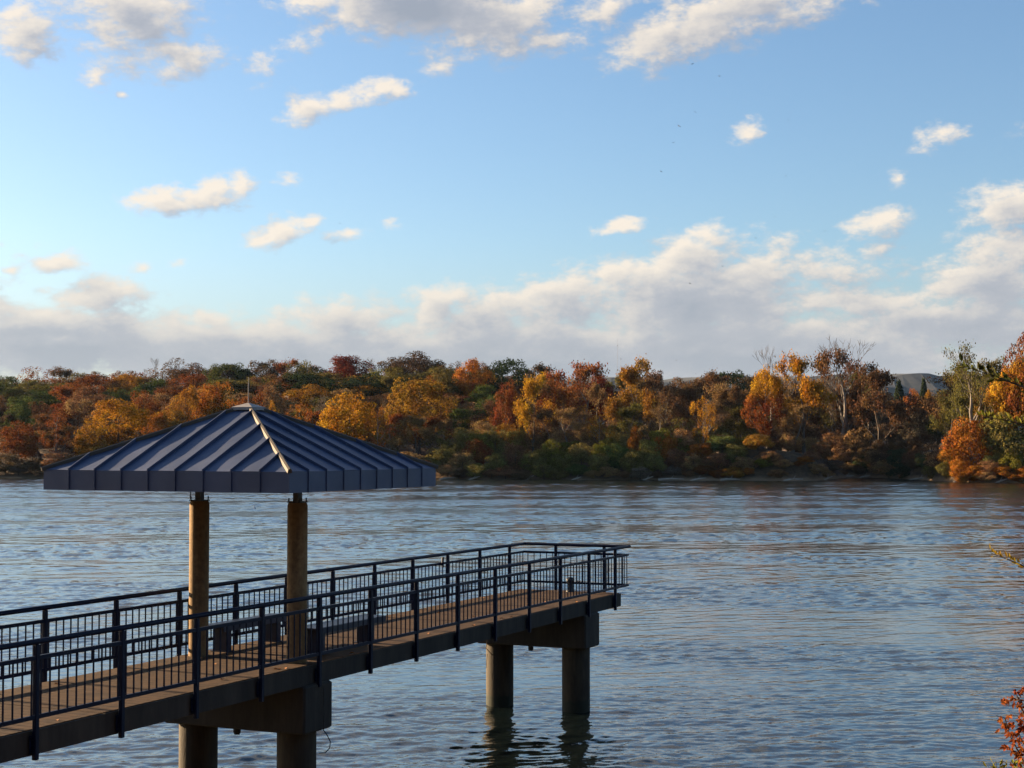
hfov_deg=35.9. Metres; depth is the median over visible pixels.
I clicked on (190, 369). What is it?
autumn tree
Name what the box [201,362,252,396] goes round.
autumn tree
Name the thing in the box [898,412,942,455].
autumn tree
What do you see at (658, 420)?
autumn tree
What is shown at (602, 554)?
pier railing
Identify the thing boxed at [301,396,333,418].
autumn tree
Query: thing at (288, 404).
autumn tree
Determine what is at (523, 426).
autumn tree
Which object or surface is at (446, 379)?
autumn tree
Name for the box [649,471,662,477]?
shrub
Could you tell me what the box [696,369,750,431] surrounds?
autumn tree
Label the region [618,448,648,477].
shrub
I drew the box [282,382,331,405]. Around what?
autumn tree
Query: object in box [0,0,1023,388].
sky
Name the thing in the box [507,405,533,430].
autumn tree
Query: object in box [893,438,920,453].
shrub
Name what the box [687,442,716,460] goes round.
shrub
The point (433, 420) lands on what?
autumn tree
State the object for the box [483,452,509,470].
shrub
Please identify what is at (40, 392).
autumn tree
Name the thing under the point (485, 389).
autumn tree
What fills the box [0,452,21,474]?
shrub
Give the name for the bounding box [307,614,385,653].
bench
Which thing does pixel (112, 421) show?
autumn tree
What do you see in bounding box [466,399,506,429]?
autumn tree
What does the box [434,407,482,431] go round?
autumn tree
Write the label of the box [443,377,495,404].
autumn tree
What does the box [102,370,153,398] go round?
autumn tree
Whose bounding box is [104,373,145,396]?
autumn tree
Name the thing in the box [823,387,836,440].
autumn tree
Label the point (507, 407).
autumn tree
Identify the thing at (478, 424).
shrub
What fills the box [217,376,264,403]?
autumn tree
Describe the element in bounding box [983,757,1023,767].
weed clump
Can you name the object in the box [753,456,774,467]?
shrub
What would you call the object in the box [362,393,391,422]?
autumn tree
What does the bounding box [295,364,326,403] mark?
autumn tree
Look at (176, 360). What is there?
autumn tree
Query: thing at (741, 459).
shrub
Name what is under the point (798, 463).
shrub
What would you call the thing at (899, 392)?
conifer
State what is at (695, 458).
shrub
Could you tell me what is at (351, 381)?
autumn tree
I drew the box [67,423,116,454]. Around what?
autumn tree
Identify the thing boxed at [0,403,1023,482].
ground
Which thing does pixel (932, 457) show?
shrub
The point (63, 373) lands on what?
autumn tree
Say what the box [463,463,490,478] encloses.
shrub
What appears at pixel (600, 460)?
shrub
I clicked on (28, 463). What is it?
shrub
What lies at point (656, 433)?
shrub
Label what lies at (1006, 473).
shrub
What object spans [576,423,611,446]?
shrub
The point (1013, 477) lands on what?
shrub
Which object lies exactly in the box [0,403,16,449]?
autumn tree
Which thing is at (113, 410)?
autumn tree
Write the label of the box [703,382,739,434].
autumn tree
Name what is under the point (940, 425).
autumn tree
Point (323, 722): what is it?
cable
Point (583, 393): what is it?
autumn tree
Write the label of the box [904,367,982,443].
autumn tree
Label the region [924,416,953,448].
autumn tree
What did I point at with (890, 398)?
autumn tree
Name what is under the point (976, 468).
shrub
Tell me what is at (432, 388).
autumn tree
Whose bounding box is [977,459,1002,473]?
shrub
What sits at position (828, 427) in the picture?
autumn tree
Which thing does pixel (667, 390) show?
autumn tree
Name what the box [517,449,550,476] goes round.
shrub
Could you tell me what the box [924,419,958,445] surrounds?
autumn tree
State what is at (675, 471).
shrub
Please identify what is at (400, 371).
autumn tree
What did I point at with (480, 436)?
shrub
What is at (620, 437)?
shrub
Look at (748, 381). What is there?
autumn tree
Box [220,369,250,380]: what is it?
autumn tree
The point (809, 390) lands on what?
autumn tree
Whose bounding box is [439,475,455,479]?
driftwood log
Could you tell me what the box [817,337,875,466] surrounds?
bare tree
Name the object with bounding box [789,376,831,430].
autumn tree
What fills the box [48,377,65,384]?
autumn tree
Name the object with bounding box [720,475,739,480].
driftwood log
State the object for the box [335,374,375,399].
autumn tree
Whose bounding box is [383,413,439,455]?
autumn tree
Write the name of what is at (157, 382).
autumn tree
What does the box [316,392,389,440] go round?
autumn tree
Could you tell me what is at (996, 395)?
autumn tree
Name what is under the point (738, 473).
shrub
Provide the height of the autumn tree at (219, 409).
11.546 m
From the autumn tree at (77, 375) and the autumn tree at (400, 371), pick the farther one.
the autumn tree at (77, 375)
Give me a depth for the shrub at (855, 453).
312.89 m
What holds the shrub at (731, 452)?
on the ground
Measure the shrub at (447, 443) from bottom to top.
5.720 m
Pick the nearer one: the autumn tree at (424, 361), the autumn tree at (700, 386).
the autumn tree at (700, 386)
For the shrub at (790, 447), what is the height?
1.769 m
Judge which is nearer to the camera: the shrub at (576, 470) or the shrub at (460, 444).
the shrub at (576, 470)
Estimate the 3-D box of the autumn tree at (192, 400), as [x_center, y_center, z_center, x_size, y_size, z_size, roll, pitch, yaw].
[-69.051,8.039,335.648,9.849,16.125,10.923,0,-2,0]
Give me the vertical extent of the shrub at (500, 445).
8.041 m
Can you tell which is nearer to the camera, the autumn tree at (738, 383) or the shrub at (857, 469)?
the shrub at (857, 469)
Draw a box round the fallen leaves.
[55,597,576,720]
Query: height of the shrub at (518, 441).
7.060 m
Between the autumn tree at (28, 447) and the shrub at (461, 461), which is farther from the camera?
the autumn tree at (28, 447)
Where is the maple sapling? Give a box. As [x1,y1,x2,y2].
[995,687,1023,767]
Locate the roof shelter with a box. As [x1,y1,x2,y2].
[41,377,437,663]
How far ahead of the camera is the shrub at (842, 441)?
317.93 m
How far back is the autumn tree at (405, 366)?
455.45 m
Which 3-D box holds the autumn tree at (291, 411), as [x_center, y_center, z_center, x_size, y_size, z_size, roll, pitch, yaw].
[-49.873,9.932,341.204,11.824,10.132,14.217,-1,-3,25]
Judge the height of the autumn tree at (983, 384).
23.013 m
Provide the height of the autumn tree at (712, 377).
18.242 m
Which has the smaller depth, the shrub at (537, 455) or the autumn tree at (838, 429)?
the shrub at (537, 455)
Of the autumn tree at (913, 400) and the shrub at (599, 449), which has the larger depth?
the autumn tree at (913, 400)
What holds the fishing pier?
in the water
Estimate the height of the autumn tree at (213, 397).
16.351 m
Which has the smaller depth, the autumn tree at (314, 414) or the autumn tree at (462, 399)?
the autumn tree at (314, 414)
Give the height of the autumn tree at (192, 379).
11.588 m
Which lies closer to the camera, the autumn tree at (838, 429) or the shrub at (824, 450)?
the shrub at (824, 450)
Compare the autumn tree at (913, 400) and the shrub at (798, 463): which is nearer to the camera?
the shrub at (798, 463)
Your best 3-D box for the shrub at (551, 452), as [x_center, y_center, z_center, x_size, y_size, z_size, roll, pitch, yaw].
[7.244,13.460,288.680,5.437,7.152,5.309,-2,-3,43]
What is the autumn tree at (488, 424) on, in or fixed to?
on the ground
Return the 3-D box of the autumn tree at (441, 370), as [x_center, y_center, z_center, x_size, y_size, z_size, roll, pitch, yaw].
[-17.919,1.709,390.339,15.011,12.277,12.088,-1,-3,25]
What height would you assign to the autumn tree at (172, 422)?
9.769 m
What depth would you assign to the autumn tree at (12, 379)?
443.53 m
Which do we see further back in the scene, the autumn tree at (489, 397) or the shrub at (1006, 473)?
the autumn tree at (489, 397)
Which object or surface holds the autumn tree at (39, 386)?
on the ground
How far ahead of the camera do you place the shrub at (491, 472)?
285.58 m
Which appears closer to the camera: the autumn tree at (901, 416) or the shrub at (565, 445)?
the shrub at (565, 445)
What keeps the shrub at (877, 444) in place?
on the ground
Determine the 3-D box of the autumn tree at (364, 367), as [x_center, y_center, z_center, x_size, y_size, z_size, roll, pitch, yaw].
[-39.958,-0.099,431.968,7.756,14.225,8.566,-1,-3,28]
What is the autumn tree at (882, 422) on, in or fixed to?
on the ground
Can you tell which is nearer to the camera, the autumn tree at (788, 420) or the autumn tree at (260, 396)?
the autumn tree at (788, 420)
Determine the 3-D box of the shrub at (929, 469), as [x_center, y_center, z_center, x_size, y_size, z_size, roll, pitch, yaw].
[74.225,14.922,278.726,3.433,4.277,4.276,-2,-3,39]
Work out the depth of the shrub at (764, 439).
285.73 m
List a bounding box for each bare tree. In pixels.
[139,357,161,383]
[754,343,786,447]
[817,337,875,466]
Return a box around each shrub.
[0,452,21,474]
[7,464,29,474]
[16,456,46,473]
[40,451,72,465]
[400,451,426,459]
[424,445,457,470]
[437,439,456,463]
[437,464,460,475]
[447,449,476,468]
[447,467,470,477]
[453,427,477,460]
[461,438,492,464]
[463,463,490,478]
[468,429,494,458]
[483,425,508,458]
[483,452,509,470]
[483,469,498,478]
[494,465,517,478]
[500,442,528,470]
[505,428,527,454]
[510,469,531,479]
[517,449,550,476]
[519,430,548,459]
[539,426,568,454]
[539,438,566,465]
[551,427,580,460]
[557,440,585,458]
[564,464,592,475]
[566,442,593,464]
[568,437,597,461]
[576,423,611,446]
[587,453,609,474]
[590,437,622,456]
[591,441,606,457]
[597,466,620,476]
[601,422,633,442]
[602,443,629,472]
[607,431,629,460]
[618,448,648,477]
[626,424,642,453]
[628,466,651,479]
[634,422,665,442]
[634,439,666,468]
[643,453,667,471]
[649,428,671,451]
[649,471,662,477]
[653,432,678,458]
[656,417,687,435]
[661,435,690,456]
[661,466,681,475]
[662,448,694,473]
[672,427,698,457]
[676,423,713,451]
[681,453,705,469]
[681,470,696,477]
[686,428,717,456]
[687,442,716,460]
[691,465,713,475]
[702,453,732,470]
[705,421,736,443]
[706,433,737,453]
[708,470,725,478]
[711,434,736,451]
[721,467,745,477]
[725,444,749,462]
[729,456,756,470]
[734,423,759,448]
[735,437,754,448]
[743,433,775,452]
[743,468,754,474]
[745,434,772,446]
[753,451,782,465]
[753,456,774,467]
[758,426,795,448]
[767,441,785,450]
[767,469,788,477]
[773,458,793,468]
[778,431,806,447]
[783,443,800,451]
[788,422,825,452]
[793,461,805,466]
[797,456,814,462]
[800,428,840,452]
[807,441,834,460]
[808,462,828,473]
[821,432,846,459]
[824,459,848,471]
[828,446,856,463]
[833,434,860,450]
[839,422,872,446]
[842,443,868,463]
[842,462,854,469]
[843,427,876,452]
[849,465,866,473]
[851,454,871,470]
[852,445,876,467]
[867,459,899,477]
[885,463,911,478]
[886,448,909,465]
[900,449,924,470]
[914,452,929,470]
[921,458,936,478]
[924,447,949,466]
[924,449,943,466]
[935,460,954,478]
[937,442,972,467]
[949,457,972,478]
[954,471,975,481]
[962,464,983,481]
[976,471,997,481]
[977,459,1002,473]
[979,446,1009,465]
[991,465,1013,477]
[996,449,1023,473]
[1008,473,1023,481]
[1011,467,1023,480]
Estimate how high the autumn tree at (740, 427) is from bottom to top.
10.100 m
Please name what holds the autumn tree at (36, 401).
on the ground
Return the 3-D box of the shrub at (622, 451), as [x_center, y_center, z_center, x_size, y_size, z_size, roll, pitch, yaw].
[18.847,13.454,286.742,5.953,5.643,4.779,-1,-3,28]
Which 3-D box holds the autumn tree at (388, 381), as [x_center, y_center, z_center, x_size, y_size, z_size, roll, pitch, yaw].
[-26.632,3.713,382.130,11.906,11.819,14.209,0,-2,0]
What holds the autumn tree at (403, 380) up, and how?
on the ground
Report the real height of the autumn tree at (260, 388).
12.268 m
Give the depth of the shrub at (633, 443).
289.14 m
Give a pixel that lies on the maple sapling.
(1018, 754)
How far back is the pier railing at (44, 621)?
27.47 m
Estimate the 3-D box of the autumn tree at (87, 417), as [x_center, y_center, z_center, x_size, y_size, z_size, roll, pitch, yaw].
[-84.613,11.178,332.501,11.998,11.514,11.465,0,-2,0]
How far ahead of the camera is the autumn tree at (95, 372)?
442.43 m
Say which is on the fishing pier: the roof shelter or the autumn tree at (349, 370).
the roof shelter
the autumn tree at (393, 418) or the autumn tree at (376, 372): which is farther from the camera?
the autumn tree at (376, 372)
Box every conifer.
[894,379,911,434]
[915,377,936,434]
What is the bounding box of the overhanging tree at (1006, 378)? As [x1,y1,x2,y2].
[957,353,1023,567]
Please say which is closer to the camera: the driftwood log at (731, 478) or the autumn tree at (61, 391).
the driftwood log at (731, 478)
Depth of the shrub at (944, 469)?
272.15 m
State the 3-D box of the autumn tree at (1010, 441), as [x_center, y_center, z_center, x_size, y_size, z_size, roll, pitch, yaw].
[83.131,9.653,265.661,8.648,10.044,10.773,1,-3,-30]
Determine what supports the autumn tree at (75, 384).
on the ground
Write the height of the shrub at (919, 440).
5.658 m
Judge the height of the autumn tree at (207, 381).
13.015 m
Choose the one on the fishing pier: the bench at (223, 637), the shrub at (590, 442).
the bench at (223, 637)
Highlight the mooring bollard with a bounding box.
[566,577,572,591]
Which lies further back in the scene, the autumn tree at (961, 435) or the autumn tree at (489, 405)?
the autumn tree at (489, 405)
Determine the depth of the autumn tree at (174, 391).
367.80 m
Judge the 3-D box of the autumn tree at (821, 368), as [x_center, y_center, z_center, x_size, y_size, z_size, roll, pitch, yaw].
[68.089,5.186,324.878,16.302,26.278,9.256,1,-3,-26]
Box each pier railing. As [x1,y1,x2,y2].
[0,542,524,681]
[0,545,630,760]
[525,542,624,591]
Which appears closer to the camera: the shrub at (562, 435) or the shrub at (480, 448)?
the shrub at (480, 448)
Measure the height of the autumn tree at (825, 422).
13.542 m
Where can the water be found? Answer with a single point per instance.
(856, 623)
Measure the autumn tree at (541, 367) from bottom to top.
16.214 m
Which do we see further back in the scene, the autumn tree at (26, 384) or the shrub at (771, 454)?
the autumn tree at (26, 384)
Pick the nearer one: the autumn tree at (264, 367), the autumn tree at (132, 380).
the autumn tree at (132, 380)
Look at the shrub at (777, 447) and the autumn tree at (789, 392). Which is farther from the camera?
the autumn tree at (789, 392)
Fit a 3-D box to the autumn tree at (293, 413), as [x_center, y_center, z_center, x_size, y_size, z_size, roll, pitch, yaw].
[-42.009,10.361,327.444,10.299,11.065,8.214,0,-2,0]
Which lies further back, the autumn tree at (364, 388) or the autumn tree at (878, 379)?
the autumn tree at (364, 388)
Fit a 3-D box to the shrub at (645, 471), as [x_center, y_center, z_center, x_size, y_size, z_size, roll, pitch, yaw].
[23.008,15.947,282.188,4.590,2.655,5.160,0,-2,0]
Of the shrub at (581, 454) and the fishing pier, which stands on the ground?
the shrub at (581, 454)
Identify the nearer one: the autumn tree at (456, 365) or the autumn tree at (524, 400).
the autumn tree at (524, 400)
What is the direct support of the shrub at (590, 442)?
on the ground
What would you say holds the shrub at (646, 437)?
on the ground
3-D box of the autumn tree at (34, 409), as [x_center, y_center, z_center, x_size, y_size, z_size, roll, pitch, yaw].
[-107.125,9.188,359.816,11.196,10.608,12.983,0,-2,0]
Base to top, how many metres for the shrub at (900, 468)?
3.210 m
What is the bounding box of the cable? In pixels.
[320,686,330,752]
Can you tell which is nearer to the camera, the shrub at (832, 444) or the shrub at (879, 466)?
the shrub at (879, 466)
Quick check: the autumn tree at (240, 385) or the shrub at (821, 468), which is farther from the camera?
the autumn tree at (240, 385)
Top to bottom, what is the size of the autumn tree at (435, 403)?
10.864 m
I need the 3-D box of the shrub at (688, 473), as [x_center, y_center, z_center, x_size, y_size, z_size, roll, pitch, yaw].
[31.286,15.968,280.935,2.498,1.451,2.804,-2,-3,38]
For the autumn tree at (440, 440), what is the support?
on the ground
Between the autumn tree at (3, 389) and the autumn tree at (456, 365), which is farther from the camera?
the autumn tree at (456, 365)
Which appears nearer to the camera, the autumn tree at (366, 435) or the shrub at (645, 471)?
the shrub at (645, 471)
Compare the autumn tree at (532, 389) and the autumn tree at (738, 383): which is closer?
the autumn tree at (532, 389)
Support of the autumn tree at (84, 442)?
on the ground
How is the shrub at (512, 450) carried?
on the ground
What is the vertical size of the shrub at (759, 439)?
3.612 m
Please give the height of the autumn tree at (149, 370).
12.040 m
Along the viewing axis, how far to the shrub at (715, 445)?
285.62 m
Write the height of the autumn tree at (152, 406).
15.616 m
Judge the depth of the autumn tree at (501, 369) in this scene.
379.93 m
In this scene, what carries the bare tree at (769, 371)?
on the ground
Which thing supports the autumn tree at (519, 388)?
on the ground
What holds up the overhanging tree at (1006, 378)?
on the ground
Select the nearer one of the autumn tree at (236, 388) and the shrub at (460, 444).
the shrub at (460, 444)
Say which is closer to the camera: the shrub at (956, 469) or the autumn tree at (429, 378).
the shrub at (956, 469)
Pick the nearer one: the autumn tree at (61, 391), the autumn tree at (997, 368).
the autumn tree at (997, 368)
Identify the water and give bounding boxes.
[0,477,1023,767]
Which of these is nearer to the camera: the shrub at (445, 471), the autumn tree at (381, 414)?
the shrub at (445, 471)
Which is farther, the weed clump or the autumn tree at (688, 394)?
the autumn tree at (688, 394)
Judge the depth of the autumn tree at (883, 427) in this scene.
314.32 m
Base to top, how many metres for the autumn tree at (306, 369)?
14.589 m
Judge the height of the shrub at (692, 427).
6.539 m
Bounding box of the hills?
[5,373,1023,434]
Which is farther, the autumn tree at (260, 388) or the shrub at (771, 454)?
the autumn tree at (260, 388)
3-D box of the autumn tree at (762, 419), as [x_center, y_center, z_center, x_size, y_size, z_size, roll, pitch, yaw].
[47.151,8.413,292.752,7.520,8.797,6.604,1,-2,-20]
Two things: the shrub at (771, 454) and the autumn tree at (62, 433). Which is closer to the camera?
the shrub at (771, 454)
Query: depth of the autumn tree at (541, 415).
296.14 m
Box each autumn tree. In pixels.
[0,375,22,397]
[0,378,28,404]
[0,381,38,404]
[0,395,15,411]
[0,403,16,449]
[0,410,41,458]
[0,420,39,458]
[0,432,11,454]
[1,395,37,458]
[3,379,60,402]
[7,398,60,416]
[9,413,69,458]
[13,366,56,396]
[17,430,53,460]
[23,382,73,405]
[24,388,63,409]
[28,401,59,445]
[36,407,82,453]
[37,403,88,431]
[37,411,75,452]
[38,425,79,454]
[45,365,78,390]
[46,383,80,424]
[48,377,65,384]
[49,416,85,453]
[59,381,93,401]
[61,371,103,392]
[61,386,108,422]
[63,399,111,433]
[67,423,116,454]
[70,374,111,397]
[72,423,109,455]
[78,371,112,396]
[81,414,133,442]
[84,398,156,446]
[85,393,122,406]
[90,389,134,403]
[91,412,139,439]
[101,422,136,444]
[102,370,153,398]
[102,372,146,398]
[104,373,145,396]
[109,415,157,431]
[123,388,155,402]
[126,391,161,436]
[129,378,168,405]
[132,425,158,438]
[136,392,195,419]
[141,367,178,388]
[141,412,172,434]
[146,383,196,406]
[149,388,189,408]
[150,409,189,422]
[160,362,208,385]
[161,357,185,381]
[164,419,182,426]
[165,373,208,392]
[165,385,210,422]
[189,382,238,418]
[197,378,234,397]
[197,403,226,415]
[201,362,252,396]
[203,366,242,383]
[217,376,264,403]
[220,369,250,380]
[221,379,253,400]
[222,392,264,404]
[226,375,282,395]
[229,396,264,407]
[237,373,289,405]
[246,359,281,386]
[253,390,285,405]
[256,381,295,413]
[263,385,286,414]
[265,399,302,415]
[266,357,310,381]
[269,401,280,412]
[273,372,339,403]
[281,383,336,409]
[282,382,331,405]
[284,359,316,380]
[286,403,316,423]
[286,408,311,416]
[290,409,316,422]
[291,363,327,390]
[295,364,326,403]
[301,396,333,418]
[303,406,354,425]
[304,408,325,421]
[308,393,330,422]
[312,362,361,387]
[314,386,366,404]
[315,372,359,392]
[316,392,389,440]
[324,354,373,386]
[330,387,381,407]
[331,397,365,412]
[335,373,390,400]
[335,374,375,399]
[337,384,391,405]
[347,425,391,445]
[351,358,376,376]
[353,424,372,442]
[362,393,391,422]
[363,368,387,396]
[363,407,391,446]
[369,406,406,449]
[371,424,413,451]
[373,357,426,377]
[373,366,417,393]
[375,408,411,451]
[376,389,414,428]
[378,351,446,381]
[379,375,415,394]
[382,361,427,376]
[383,377,459,453]
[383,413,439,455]
[386,378,426,404]
[393,381,446,409]
[403,396,431,448]
[405,412,455,454]
[408,395,455,426]
[411,366,462,390]
[420,373,451,413]
[420,429,460,462]
[422,372,463,408]
[430,417,473,442]
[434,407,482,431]
[436,361,469,379]
[439,392,472,421]
[440,395,484,421]
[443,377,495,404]
[452,357,497,416]
[464,384,512,421]
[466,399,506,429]
[468,395,512,424]
[468,416,519,435]
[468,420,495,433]
[481,357,529,401]
[486,393,530,416]
[488,379,520,438]
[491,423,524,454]
[497,384,526,399]
[506,418,533,439]
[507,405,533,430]
[510,361,556,382]
[511,370,558,451]
[517,383,558,442]
[524,406,556,448]
[526,371,572,425]
[533,378,573,433]
[541,360,609,427]
[546,385,598,430]
[552,406,598,443]
[568,380,591,429]
[576,394,607,423]
[581,380,624,426]
[582,386,629,426]
[584,375,613,441]
[585,415,618,444]
[603,357,666,433]
[603,371,634,431]
[604,400,651,440]
[620,377,666,425]
[635,370,675,421]
[636,402,676,438]
[640,370,673,422]
[653,390,680,434]
[658,377,701,427]
[667,381,703,452]
[668,416,697,445]
[669,369,733,430]
[681,375,741,418]
[682,393,727,426]
[689,397,717,454]
[690,412,730,454]
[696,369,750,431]
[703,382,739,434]
[720,402,757,449]
[721,369,774,418]
[722,381,767,434]
[740,364,785,447]
[751,407,778,447]
[756,377,805,450]
[769,374,801,451]
[771,403,812,451]
[772,348,838,453]
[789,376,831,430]
[797,377,834,438]
[807,407,851,442]
[809,345,877,437]
[818,370,872,424]
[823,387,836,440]
[828,412,852,434]
[837,408,874,435]
[839,401,887,435]
[845,357,911,441]
[865,388,897,426]
[869,411,907,445]
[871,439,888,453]
[873,406,931,443]
[877,399,913,444]
[883,393,924,437]
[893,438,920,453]
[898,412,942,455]
[903,388,920,427]
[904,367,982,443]
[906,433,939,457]
[917,388,951,439]
[923,389,931,398]
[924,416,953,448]
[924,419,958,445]
[929,394,974,442]
[934,363,981,451]
[939,415,995,465]
[940,363,994,459]
[941,339,1005,460]
[961,387,997,422]
[968,355,1023,433]
[973,385,1012,433]
[977,411,1023,465]
[985,360,1023,448]
[998,331,1023,427]
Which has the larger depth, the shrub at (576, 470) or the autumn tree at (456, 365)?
the autumn tree at (456, 365)
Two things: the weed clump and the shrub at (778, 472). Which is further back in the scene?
the shrub at (778, 472)
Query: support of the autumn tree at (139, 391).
on the ground
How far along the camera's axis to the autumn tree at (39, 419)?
328.74 m
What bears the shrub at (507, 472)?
on the ground
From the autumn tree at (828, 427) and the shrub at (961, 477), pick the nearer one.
the shrub at (961, 477)
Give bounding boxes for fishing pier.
[0,589,620,767]
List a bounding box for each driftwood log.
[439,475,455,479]
[658,476,680,479]
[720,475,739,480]
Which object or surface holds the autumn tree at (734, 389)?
on the ground
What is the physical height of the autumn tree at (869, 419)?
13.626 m
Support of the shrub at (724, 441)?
on the ground
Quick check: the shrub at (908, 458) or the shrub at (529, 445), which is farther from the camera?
the shrub at (529, 445)
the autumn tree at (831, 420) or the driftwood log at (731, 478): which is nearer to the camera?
the driftwood log at (731, 478)
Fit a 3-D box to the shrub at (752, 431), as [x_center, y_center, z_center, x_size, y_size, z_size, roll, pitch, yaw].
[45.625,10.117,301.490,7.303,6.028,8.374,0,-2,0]
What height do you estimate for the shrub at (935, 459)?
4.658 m
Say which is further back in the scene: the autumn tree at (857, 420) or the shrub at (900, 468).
the autumn tree at (857, 420)
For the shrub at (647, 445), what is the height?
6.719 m
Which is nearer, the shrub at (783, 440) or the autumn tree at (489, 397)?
the shrub at (783, 440)
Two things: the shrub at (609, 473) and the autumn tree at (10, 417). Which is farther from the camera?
the autumn tree at (10, 417)
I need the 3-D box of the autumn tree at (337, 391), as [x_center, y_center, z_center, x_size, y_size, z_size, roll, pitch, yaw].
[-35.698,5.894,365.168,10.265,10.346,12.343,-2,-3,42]
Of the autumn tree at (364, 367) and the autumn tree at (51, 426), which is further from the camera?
the autumn tree at (364, 367)
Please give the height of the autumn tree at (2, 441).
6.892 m
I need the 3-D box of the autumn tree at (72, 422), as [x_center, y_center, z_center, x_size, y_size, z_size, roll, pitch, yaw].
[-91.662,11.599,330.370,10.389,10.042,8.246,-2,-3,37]
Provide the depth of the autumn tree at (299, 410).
317.71 m
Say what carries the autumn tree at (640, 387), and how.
on the ground
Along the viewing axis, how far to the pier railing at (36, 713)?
23.96 m
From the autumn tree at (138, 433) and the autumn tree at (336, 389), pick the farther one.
the autumn tree at (336, 389)
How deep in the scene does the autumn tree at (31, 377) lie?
439.97 m
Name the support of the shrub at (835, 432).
on the ground
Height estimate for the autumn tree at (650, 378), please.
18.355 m
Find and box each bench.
[209,613,286,651]
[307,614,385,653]
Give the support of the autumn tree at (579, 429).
on the ground
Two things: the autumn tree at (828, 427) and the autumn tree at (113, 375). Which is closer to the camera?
the autumn tree at (828, 427)
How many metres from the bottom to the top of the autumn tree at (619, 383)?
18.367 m
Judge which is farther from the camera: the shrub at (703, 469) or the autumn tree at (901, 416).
the autumn tree at (901, 416)
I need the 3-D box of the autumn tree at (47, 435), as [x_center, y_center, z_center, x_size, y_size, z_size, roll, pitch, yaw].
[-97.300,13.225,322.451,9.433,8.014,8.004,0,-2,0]
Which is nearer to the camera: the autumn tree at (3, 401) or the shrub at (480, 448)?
the shrub at (480, 448)
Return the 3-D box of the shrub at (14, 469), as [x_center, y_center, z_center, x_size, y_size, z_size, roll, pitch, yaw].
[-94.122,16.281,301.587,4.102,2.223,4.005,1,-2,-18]
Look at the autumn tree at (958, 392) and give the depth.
285.56 m
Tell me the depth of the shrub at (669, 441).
287.50 m
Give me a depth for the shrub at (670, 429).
305.02 m
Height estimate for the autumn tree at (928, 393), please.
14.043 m
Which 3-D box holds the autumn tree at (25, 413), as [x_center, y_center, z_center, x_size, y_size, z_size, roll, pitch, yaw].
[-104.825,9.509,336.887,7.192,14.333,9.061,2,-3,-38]
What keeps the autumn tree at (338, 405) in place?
on the ground
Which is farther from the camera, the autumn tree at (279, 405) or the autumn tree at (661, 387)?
the autumn tree at (661, 387)
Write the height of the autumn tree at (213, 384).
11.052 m
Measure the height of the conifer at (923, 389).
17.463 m
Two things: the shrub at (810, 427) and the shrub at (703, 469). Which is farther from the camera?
the shrub at (810, 427)
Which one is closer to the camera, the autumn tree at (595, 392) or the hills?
the autumn tree at (595, 392)
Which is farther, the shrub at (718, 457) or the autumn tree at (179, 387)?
the autumn tree at (179, 387)
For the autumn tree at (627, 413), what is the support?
on the ground
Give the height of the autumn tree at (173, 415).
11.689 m
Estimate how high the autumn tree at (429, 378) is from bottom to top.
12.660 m
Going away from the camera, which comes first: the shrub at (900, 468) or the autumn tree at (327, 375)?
the shrub at (900, 468)
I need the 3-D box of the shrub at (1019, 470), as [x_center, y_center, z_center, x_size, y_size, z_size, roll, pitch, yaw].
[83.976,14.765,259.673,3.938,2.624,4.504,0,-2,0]
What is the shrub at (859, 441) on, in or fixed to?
on the ground
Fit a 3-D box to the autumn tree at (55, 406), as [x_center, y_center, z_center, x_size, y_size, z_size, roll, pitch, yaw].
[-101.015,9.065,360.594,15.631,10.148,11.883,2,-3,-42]
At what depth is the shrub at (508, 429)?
299.92 m
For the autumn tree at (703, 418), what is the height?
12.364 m
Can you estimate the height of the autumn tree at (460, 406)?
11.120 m
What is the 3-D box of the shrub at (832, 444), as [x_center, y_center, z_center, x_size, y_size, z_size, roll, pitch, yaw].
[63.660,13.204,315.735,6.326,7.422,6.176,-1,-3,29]
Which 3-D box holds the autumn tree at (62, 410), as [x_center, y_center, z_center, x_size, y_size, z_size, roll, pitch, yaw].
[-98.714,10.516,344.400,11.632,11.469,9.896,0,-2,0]
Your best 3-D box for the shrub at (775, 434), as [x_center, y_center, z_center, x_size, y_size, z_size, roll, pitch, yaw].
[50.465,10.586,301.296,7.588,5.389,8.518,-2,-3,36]
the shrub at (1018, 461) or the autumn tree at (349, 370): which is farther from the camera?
the autumn tree at (349, 370)
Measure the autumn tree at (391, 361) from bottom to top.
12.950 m
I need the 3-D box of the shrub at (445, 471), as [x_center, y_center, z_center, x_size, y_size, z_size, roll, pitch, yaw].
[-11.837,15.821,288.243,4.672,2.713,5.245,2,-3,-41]
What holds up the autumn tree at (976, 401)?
on the ground
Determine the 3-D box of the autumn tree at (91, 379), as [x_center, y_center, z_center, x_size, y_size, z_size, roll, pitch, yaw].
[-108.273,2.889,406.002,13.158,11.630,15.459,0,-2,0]
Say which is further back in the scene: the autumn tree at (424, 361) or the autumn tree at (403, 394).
the autumn tree at (424, 361)
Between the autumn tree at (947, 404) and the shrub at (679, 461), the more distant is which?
the autumn tree at (947, 404)
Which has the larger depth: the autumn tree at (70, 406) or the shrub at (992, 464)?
the autumn tree at (70, 406)
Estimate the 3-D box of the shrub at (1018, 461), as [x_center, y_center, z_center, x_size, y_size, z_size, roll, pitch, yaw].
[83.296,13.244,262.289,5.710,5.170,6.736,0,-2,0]
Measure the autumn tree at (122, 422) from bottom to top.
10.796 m
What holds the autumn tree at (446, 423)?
on the ground
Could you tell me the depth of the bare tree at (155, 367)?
441.15 m
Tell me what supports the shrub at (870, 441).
on the ground
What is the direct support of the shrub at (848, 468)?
on the ground
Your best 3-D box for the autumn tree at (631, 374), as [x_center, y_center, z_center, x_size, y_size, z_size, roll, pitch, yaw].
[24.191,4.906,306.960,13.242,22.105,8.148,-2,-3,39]
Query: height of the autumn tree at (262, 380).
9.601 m

